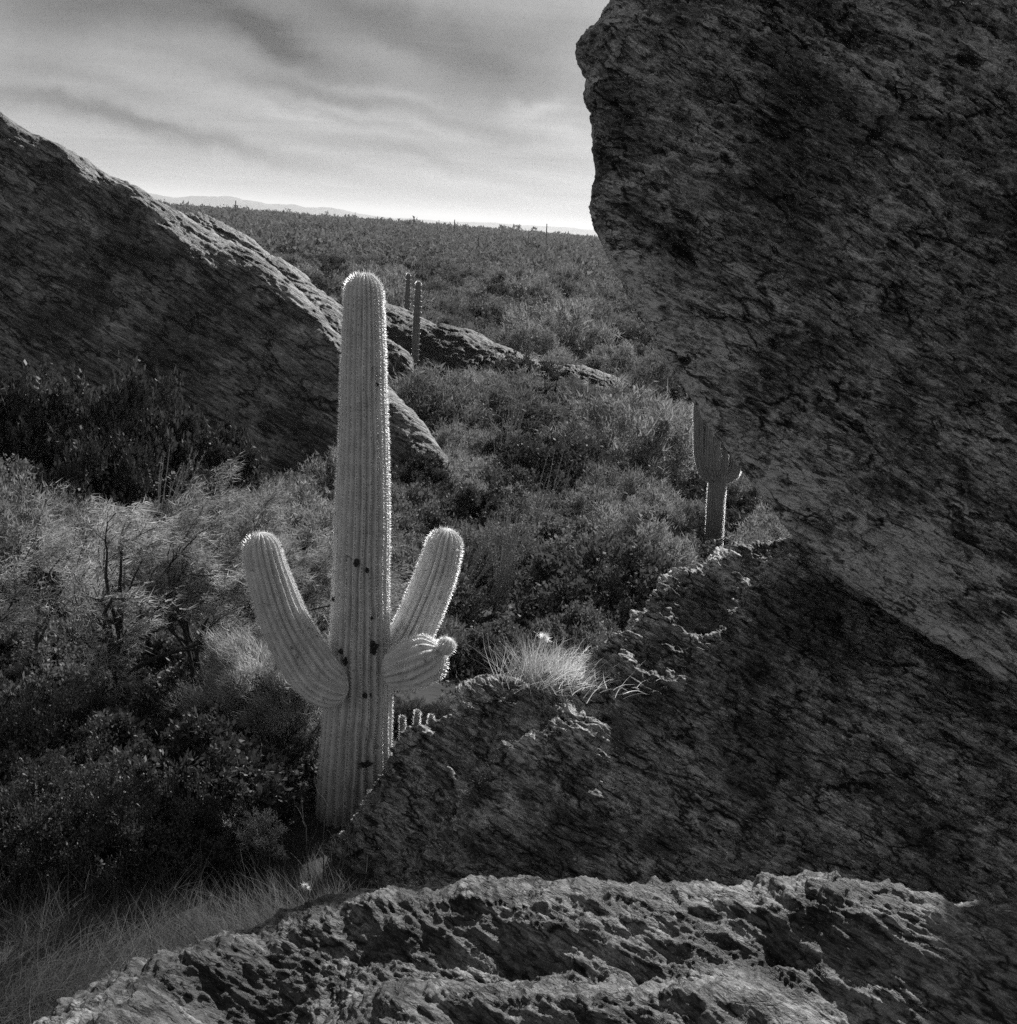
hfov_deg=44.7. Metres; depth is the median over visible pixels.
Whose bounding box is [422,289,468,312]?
feathery shrub
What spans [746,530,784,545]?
feathery shrub
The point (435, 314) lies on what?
feathery shrub
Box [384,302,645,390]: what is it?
rock ramp
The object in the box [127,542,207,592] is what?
feathery shrub
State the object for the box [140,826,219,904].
dead twigs
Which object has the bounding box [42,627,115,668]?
dense shrub
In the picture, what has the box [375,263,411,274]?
leafy shrub
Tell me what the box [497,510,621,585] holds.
leafy shrub
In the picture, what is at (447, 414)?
leafy shrub
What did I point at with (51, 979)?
grass tuft
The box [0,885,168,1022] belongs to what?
grass tuft
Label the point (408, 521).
feathery shrub
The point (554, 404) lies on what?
leafy shrub
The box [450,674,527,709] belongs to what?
boulder
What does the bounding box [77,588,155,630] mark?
feathery shrub
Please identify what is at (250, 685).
windblown broom
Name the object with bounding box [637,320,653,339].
leafy shrub
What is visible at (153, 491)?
dense shrub
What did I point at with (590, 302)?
feathery shrub
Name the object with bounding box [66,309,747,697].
undergrowth
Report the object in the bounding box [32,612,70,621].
leafy shrub
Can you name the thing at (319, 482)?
feathery shrub
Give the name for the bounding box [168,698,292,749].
dense shrub
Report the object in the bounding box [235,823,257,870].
columnar cactus
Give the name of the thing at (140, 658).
leafy shrub
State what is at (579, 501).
feathery shrub
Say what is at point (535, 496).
feathery shrub
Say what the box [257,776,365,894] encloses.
dead twigs
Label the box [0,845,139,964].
grass tuft
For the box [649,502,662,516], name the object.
leafy shrub
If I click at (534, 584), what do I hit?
dense shrub
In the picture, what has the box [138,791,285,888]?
dense shrub
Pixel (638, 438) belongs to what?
feathery shrub
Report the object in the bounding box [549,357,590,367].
leafy shrub
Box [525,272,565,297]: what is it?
feathery shrub
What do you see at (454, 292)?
leafy shrub
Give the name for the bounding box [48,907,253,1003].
grass tuft
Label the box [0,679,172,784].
dense shrub
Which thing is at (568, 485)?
feathery shrub
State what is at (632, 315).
feathery shrub
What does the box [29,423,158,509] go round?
dense shrub
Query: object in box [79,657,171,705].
dense shrub
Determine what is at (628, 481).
feathery shrub
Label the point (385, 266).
feathery shrub
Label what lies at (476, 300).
leafy shrub
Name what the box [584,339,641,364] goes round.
feathery shrub
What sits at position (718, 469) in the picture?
saguaro
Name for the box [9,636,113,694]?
leafy shrub
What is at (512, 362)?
dense shrub
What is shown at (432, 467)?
dense shrub
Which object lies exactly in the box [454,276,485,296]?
feathery shrub
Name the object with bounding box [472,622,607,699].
grass tuft
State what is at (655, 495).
feathery shrub
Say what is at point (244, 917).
grass tuft
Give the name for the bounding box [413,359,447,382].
dense shrub
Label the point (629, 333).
dense shrub
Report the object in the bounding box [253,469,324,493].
feathery shrub
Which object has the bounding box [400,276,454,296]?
feathery shrub
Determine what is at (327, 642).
feathery shrub
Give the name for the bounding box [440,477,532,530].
dense shrub
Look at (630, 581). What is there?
leafy shrub
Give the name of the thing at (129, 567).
dense shrub
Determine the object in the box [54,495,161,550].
feathery shrub
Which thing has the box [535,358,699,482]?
feathery shrub
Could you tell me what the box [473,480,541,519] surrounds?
feathery shrub
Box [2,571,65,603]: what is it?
leafy shrub
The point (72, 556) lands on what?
leafy shrub
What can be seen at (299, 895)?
grass tuft
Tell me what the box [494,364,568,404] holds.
feathery shrub
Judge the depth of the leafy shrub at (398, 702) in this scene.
14.43 m
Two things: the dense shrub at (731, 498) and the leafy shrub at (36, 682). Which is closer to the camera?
the leafy shrub at (36, 682)
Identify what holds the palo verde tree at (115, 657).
on the ground at (432, 692)
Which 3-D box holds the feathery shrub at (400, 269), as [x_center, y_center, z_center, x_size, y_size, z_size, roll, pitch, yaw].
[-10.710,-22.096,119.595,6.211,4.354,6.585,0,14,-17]
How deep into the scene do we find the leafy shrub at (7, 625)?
16.13 m
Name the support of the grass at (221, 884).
on the ground at (432, 692)
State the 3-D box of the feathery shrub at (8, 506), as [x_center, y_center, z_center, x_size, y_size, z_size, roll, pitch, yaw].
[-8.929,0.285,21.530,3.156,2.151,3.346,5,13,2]
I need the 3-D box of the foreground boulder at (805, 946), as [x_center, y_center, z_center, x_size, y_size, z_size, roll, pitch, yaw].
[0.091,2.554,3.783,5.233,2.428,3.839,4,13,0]
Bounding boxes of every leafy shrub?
[0,453,50,498]
[0,577,30,607]
[0,603,36,629]
[0,604,35,652]
[0,610,73,665]
[0,650,60,694]
[0,652,122,745]
[0,740,58,824]
[0,740,114,841]
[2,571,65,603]
[3,554,65,574]
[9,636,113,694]
[17,603,145,656]
[22,601,66,619]
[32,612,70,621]
[40,650,149,708]
[55,542,114,563]
[70,502,173,537]
[78,620,175,666]
[94,581,147,614]
[101,574,166,603]
[124,658,226,721]
[151,606,237,631]
[156,741,246,807]
[159,620,179,638]
[169,604,265,656]
[247,825,313,866]
[263,719,321,813]
[277,253,325,275]
[288,252,327,260]
[288,706,396,743]
[299,266,343,295]
[299,555,331,600]
[306,598,321,616]
[320,486,335,498]
[328,290,341,300]
[329,261,371,274]
[336,285,401,306]
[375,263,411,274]
[389,480,453,525]
[389,541,493,628]
[390,585,458,632]
[392,689,426,718]
[398,484,472,522]
[399,270,448,294]
[412,265,467,287]
[412,688,454,714]
[417,403,498,456]
[421,260,462,277]
[421,290,446,310]
[429,286,473,304]
[434,313,498,332]
[439,304,466,316]
[439,493,480,520]
[446,610,544,679]
[447,301,531,329]
[451,400,589,449]
[459,269,488,278]
[462,291,519,307]
[470,403,494,415]
[470,427,539,464]
[475,377,526,394]
[479,463,570,508]
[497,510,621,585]
[508,525,685,638]
[513,292,559,305]
[517,296,550,316]
[517,596,623,671]
[534,487,599,511]
[542,399,589,419]
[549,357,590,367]
[550,505,592,518]
[553,372,597,388]
[554,413,595,432]
[573,275,600,293]
[574,457,643,480]
[584,352,640,378]
[591,296,636,317]
[591,308,626,318]
[595,384,649,399]
[601,508,723,564]
[604,336,652,360]
[624,318,642,329]
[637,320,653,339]
[646,341,659,353]
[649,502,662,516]
[723,507,751,536]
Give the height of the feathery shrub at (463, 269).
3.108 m
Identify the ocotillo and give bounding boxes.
[156,445,205,523]
[450,510,536,592]
[486,377,544,463]
[491,501,533,616]
[500,369,533,407]
[536,447,573,511]
[599,621,607,640]
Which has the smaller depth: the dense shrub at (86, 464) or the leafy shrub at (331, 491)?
the dense shrub at (86, 464)
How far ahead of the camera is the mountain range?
12179.33 m
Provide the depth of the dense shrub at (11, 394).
26.01 m
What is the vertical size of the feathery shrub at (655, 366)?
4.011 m
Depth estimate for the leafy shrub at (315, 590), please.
19.20 m
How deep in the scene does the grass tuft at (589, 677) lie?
10.25 m
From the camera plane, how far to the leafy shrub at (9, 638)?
15.26 m
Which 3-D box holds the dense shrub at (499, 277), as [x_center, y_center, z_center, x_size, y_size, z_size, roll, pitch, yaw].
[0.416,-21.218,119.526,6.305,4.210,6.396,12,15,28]
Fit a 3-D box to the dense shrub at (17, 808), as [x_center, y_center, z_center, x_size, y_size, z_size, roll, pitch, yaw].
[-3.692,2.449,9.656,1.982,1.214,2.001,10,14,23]
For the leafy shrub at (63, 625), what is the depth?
15.57 m
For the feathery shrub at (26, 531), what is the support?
on the ground at (432, 692)
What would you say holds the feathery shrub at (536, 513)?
on the ground at (432, 692)
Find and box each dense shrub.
[0,355,141,477]
[0,370,65,488]
[0,551,16,573]
[0,647,58,729]
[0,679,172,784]
[0,711,127,774]
[0,747,148,909]
[8,748,246,912]
[11,551,134,618]
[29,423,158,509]
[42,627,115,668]
[44,681,236,784]
[59,350,217,500]
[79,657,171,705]
[92,628,213,694]
[97,703,314,861]
[102,558,150,578]
[103,462,250,521]
[121,706,200,752]
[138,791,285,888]
[144,407,270,492]
[164,621,270,684]
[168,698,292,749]
[204,580,304,610]
[214,594,253,620]
[294,252,334,275]
[296,484,335,503]
[313,252,349,271]
[323,271,341,280]
[329,259,361,271]
[331,269,349,281]
[374,258,422,272]
[389,450,469,493]
[391,474,452,508]
[391,510,473,543]
[392,699,444,731]
[392,704,427,736]
[407,518,499,586]
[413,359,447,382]
[420,704,450,724]
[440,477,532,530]
[466,280,512,299]
[475,349,564,385]
[484,271,532,290]
[487,512,560,546]
[496,428,620,498]
[501,285,554,302]
[525,555,595,596]
[532,382,564,405]
[554,280,577,298]
[568,513,599,530]
[575,320,654,357]
[623,465,727,506]
[647,379,692,406]
[693,483,764,519]
[723,513,781,541]
[739,496,770,517]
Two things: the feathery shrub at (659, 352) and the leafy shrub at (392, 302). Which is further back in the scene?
the leafy shrub at (392, 302)
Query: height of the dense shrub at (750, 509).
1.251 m
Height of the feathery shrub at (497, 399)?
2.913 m
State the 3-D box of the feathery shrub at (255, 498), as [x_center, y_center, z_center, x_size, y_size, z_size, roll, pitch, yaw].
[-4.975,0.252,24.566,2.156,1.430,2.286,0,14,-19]
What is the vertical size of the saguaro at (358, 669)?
5.454 m
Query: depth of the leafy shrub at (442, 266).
141.44 m
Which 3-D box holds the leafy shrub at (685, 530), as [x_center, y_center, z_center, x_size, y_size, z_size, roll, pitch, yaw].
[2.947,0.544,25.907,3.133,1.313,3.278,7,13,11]
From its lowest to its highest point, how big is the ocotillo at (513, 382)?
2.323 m
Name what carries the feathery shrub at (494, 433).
on the ground at (432, 692)
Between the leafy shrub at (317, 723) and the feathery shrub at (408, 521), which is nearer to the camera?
the leafy shrub at (317, 723)
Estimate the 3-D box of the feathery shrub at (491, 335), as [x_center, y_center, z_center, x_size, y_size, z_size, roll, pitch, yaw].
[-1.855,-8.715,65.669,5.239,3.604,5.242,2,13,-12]
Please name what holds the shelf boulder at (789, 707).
on the ground at (432, 692)
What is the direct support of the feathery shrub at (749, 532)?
on the ground at (432, 692)
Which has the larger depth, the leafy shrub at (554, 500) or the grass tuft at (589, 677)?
the leafy shrub at (554, 500)
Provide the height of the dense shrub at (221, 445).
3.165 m
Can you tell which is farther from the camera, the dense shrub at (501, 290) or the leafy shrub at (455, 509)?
the dense shrub at (501, 290)
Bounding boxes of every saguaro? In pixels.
[241,267,464,829]
[404,273,410,310]
[411,280,421,360]
[692,403,741,548]
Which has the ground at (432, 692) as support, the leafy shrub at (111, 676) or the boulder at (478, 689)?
the leafy shrub at (111, 676)
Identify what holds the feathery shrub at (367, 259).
on the ground at (432, 692)
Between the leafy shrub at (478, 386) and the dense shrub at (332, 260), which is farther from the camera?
the dense shrub at (332, 260)
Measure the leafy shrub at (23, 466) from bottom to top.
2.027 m
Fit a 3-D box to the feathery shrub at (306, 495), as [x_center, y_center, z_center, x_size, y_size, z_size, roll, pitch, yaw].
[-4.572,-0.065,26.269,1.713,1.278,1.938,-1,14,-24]
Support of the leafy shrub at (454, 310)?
on the ground at (432, 692)
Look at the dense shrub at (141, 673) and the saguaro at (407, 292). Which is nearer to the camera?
the dense shrub at (141, 673)
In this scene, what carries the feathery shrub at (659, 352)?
on the ground at (432, 692)
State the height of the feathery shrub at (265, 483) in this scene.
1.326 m
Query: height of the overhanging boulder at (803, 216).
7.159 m
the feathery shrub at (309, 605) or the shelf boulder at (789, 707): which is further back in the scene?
the feathery shrub at (309, 605)
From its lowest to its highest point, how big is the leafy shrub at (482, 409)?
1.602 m
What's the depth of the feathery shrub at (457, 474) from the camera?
29.09 m
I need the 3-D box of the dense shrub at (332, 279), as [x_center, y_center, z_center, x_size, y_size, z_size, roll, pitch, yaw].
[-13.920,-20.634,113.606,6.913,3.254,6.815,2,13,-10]
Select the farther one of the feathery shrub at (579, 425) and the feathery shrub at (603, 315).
the feathery shrub at (603, 315)
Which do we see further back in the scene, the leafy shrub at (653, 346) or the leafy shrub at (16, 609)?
the leafy shrub at (653, 346)
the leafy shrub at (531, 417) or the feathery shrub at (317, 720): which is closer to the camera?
the feathery shrub at (317, 720)
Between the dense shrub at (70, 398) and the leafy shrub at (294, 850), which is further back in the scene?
the dense shrub at (70, 398)
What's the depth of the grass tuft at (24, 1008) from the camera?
7.30 m
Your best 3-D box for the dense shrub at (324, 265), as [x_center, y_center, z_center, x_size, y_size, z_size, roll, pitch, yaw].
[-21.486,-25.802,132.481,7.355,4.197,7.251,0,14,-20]
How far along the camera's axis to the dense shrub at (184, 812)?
9.41 m
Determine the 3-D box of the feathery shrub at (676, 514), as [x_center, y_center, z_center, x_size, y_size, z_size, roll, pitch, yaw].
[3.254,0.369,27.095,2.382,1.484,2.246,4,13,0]
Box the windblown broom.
[161,617,329,763]
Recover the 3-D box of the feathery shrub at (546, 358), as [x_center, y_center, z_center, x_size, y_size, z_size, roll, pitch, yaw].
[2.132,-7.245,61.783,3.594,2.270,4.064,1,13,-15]
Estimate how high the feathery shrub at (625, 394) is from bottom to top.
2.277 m
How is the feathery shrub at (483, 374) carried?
on the ground at (432, 692)
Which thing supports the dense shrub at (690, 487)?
on the ground at (432, 692)
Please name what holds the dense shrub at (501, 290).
on the ground at (432, 692)
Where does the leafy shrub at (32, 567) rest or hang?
on the ground at (432, 692)
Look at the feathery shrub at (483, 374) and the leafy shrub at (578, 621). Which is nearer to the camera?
the leafy shrub at (578, 621)
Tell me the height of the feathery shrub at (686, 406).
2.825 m
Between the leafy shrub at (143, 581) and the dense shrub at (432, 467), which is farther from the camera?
the dense shrub at (432, 467)
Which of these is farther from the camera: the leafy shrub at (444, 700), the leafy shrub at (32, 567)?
the leafy shrub at (32, 567)
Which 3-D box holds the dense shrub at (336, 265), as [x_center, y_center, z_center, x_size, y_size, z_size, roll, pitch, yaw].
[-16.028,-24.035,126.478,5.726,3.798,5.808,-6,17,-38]
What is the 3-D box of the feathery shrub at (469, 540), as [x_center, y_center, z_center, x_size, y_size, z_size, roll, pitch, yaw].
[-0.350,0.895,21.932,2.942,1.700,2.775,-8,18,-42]
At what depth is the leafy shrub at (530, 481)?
29.70 m
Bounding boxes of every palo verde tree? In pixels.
[0,479,145,664]
[39,498,265,700]
[96,452,409,704]
[274,523,419,639]
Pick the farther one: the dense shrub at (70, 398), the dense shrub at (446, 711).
the dense shrub at (70, 398)
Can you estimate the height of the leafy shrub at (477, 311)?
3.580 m
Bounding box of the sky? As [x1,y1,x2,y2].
[0,0,609,229]
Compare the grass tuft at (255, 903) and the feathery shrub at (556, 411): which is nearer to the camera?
the grass tuft at (255, 903)
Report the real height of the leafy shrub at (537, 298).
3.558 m
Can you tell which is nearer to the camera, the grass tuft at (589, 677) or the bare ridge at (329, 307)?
the grass tuft at (589, 677)
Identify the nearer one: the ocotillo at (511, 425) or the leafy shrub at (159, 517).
the leafy shrub at (159, 517)
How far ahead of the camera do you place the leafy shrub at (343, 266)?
121.94 m
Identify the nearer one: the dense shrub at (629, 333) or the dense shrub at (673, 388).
the dense shrub at (673, 388)
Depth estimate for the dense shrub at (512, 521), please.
24.65 m
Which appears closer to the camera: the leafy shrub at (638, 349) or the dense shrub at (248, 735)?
the dense shrub at (248, 735)
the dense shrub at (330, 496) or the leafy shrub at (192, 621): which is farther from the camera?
the dense shrub at (330, 496)
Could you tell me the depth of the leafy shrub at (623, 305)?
97.08 m
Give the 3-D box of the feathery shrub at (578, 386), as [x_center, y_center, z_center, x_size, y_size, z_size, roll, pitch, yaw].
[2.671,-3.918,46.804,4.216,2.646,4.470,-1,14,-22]
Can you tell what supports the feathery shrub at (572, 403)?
on the ground at (432, 692)
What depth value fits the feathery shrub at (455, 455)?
32.75 m
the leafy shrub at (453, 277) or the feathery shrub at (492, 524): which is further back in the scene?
the leafy shrub at (453, 277)
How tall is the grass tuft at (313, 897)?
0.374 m
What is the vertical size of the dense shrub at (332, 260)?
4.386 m
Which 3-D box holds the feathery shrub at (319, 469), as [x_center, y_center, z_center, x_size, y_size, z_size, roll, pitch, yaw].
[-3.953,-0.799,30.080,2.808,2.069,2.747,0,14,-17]
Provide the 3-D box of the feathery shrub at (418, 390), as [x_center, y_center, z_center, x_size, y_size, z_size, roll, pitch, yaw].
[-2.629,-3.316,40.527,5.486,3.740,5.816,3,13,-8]
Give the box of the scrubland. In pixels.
[158,199,621,282]
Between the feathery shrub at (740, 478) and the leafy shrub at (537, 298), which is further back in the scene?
the leafy shrub at (537, 298)
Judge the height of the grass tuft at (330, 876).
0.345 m
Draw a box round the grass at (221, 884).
[0,740,408,1023]
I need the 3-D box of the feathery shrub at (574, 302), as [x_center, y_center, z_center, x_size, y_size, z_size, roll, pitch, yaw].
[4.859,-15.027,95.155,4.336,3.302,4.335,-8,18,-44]
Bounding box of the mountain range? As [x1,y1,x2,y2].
[149,193,395,220]
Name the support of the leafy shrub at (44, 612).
on the ground at (432, 692)
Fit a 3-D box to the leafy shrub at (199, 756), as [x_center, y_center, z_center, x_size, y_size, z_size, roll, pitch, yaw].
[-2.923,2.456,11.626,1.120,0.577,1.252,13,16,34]
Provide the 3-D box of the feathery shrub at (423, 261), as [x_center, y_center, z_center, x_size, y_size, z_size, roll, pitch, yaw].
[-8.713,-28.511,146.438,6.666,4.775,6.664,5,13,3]
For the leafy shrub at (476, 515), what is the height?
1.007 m
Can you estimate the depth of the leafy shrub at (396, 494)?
25.14 m
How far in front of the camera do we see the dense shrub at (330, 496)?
27.10 m
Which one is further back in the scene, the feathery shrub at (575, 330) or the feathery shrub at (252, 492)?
the feathery shrub at (575, 330)
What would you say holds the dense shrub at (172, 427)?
on the ground at (432, 692)
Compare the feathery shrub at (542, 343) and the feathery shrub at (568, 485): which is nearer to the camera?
the feathery shrub at (568, 485)
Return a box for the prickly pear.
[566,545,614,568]
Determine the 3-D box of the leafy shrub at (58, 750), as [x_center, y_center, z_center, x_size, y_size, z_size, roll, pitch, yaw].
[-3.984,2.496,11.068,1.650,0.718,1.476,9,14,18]
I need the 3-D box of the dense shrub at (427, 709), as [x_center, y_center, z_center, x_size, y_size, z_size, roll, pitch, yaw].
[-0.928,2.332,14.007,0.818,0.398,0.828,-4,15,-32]
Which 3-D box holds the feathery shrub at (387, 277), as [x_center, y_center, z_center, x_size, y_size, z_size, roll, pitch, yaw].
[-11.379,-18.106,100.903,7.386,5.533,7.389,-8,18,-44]
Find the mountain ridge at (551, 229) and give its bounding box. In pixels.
[393,218,597,235]
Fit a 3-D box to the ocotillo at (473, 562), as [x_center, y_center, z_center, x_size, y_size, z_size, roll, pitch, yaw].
[-0.364,0.831,20.223,1.204,1.774,1.105,-3,15,-29]
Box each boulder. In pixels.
[33,869,1016,1023]
[327,537,1016,903]
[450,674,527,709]
[575,0,1016,687]
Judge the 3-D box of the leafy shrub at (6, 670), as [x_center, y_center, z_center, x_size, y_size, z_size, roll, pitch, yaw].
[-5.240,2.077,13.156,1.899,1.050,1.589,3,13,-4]
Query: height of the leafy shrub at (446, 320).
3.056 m
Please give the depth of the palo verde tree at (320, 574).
13.47 m
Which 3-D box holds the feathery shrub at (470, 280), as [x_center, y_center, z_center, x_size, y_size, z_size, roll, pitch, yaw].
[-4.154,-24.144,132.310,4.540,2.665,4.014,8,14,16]
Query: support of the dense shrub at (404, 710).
on the ground at (432, 692)
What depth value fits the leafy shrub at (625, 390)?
49.59 m
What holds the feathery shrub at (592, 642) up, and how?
on the ground at (432, 692)
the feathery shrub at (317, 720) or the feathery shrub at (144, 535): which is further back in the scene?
the feathery shrub at (144, 535)
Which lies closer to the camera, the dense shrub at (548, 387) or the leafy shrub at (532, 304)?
the dense shrub at (548, 387)
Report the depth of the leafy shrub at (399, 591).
18.67 m
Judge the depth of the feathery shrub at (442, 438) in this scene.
35.06 m
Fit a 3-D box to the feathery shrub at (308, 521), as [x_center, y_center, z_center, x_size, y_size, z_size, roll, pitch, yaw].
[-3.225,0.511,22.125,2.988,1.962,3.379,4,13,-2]
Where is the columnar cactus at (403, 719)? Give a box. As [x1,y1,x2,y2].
[397,709,434,740]
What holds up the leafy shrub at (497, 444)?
on the ground at (432, 692)
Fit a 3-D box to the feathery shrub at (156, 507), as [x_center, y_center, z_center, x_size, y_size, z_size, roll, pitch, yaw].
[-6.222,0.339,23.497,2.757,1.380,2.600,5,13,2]
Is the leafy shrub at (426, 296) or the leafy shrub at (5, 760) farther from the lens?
the leafy shrub at (426, 296)
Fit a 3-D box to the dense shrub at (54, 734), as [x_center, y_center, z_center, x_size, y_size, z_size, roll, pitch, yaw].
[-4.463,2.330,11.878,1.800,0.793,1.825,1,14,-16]
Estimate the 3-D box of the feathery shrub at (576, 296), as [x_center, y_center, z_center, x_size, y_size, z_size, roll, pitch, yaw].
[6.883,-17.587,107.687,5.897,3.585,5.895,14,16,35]
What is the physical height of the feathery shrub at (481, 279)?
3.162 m
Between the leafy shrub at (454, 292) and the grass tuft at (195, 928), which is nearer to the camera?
the grass tuft at (195, 928)
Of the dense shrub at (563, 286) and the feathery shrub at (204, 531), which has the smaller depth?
the feathery shrub at (204, 531)
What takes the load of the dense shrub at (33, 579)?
on the ground at (432, 692)
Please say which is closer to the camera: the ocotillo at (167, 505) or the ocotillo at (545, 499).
the ocotillo at (167, 505)
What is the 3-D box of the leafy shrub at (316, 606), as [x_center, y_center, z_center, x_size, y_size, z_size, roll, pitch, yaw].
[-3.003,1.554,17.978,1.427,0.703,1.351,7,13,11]
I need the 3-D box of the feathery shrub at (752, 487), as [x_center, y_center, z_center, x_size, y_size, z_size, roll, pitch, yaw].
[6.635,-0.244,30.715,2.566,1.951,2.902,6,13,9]
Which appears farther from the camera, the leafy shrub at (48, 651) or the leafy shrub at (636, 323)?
the leafy shrub at (636, 323)
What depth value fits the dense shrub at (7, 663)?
13.36 m
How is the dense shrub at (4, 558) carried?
on the ground at (432, 692)
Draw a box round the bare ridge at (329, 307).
[185,212,415,388]
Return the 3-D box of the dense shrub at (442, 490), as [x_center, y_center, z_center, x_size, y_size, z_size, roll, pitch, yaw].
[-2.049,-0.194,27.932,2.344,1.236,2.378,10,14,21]
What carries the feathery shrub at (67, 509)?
on the ground at (432, 692)
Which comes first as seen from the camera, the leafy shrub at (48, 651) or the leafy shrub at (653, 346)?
the leafy shrub at (48, 651)
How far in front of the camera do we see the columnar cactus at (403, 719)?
13.14 m
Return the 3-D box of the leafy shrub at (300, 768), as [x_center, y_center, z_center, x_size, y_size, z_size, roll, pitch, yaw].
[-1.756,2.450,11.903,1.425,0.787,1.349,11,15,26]
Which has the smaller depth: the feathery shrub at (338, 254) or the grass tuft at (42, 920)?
the grass tuft at (42, 920)
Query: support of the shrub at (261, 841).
on the ground at (432, 692)
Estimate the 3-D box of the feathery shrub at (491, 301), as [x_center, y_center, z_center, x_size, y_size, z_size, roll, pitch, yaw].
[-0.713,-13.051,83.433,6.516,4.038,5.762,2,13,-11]
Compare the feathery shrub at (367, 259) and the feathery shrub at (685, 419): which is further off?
the feathery shrub at (367, 259)
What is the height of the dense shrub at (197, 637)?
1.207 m
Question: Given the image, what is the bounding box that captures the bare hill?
[0,112,452,485]
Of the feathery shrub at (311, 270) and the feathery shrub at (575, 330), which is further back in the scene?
the feathery shrub at (311, 270)
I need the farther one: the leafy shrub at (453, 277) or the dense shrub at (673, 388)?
the leafy shrub at (453, 277)
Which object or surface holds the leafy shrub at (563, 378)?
on the ground at (432, 692)
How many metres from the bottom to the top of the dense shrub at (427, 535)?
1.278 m
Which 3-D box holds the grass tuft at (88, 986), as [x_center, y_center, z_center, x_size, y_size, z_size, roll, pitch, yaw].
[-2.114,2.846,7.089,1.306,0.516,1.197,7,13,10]
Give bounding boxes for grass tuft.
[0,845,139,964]
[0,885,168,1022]
[0,887,168,1023]
[0,933,113,1023]
[0,982,89,1023]
[16,876,209,994]
[37,942,180,1016]
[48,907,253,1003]
[66,851,257,959]
[75,872,287,989]
[82,871,280,963]
[148,848,336,936]
[170,881,303,945]
[207,868,371,934]
[253,849,382,908]
[270,844,368,896]
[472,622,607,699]
[515,639,656,701]
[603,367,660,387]
[617,374,675,388]
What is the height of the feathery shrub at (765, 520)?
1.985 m
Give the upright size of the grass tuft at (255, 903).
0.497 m
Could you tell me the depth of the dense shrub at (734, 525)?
28.27 m
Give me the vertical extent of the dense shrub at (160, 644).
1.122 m
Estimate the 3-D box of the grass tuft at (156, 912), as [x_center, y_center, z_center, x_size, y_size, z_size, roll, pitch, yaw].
[-2.347,2.731,8.547,1.352,0.506,1.331,0,14,-18]
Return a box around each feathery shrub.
[0,467,81,555]
[0,533,42,564]
[1,514,103,566]
[20,480,101,528]
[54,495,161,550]
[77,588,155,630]
[81,513,205,569]
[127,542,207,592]
[134,494,212,545]
[162,506,242,550]
[169,483,237,501]
[199,475,333,552]
[229,469,270,490]
[232,489,267,519]
[237,486,290,498]
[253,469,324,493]
[265,702,391,756]
[266,498,410,557]
[269,482,322,505]
[286,473,327,487]
[294,262,320,276]
[298,440,396,489]
[302,595,329,619]
[311,246,353,260]
[311,499,431,551]
[315,610,403,692]
[333,258,405,292]
[352,252,382,264]
[372,262,407,271]
[379,263,415,281]
[384,279,457,324]
[387,357,487,432]
[389,529,429,562]
[390,586,471,676]
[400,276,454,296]
[414,252,459,269]
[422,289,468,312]
[424,308,452,318]
[428,416,495,461]
[443,442,487,470]
[443,453,511,483]
[446,364,504,392]
[447,470,486,494]
[449,315,518,349]
[451,515,547,602]
[452,365,496,386]
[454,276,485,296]
[454,415,529,459]
[454,516,480,531]
[457,288,538,325]
[458,266,481,273]
[464,275,486,287]
[464,377,555,413]
[465,270,490,287]
[469,379,547,406]
[471,518,512,536]
[472,493,574,529]
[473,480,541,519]
[484,256,537,284]
[486,269,566,299]
[493,291,625,361]
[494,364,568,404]
[495,317,578,360]
[511,487,552,512]
[512,403,570,418]
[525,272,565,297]
[529,345,577,363]
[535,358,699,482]
[536,262,590,285]
[539,374,609,406]
[542,301,620,342]
[543,480,573,502]
[551,296,593,312]
[554,279,588,293]
[557,389,640,423]
[559,293,616,310]
[559,478,653,516]
[560,629,609,665]
[564,274,596,283]
[567,456,659,512]
[567,497,700,568]
[568,291,612,306]
[572,272,625,298]
[575,418,600,437]
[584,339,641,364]
[596,389,656,409]
[606,311,633,324]
[610,416,671,468]
[621,476,695,524]
[621,497,699,538]
[622,309,640,327]
[622,380,693,423]
[627,348,688,401]
[645,346,661,364]
[674,494,726,541]
[675,407,693,427]
[678,466,750,491]
[717,520,792,548]
[725,496,785,547]
[732,478,764,506]
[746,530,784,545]
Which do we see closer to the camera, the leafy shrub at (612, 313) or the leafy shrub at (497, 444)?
the leafy shrub at (497, 444)
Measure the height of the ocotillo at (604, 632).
1.269 m
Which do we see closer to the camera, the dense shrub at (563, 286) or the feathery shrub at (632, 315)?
the feathery shrub at (632, 315)
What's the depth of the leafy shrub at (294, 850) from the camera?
10.32 m
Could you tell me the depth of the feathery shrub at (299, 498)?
23.45 m
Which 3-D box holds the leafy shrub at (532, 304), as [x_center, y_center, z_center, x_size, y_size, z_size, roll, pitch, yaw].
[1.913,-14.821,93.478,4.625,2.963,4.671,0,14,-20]
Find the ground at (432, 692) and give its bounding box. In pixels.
[0,204,730,1023]
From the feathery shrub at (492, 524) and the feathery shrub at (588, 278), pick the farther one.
the feathery shrub at (588, 278)
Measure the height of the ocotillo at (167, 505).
2.203 m
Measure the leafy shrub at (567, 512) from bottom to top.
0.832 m

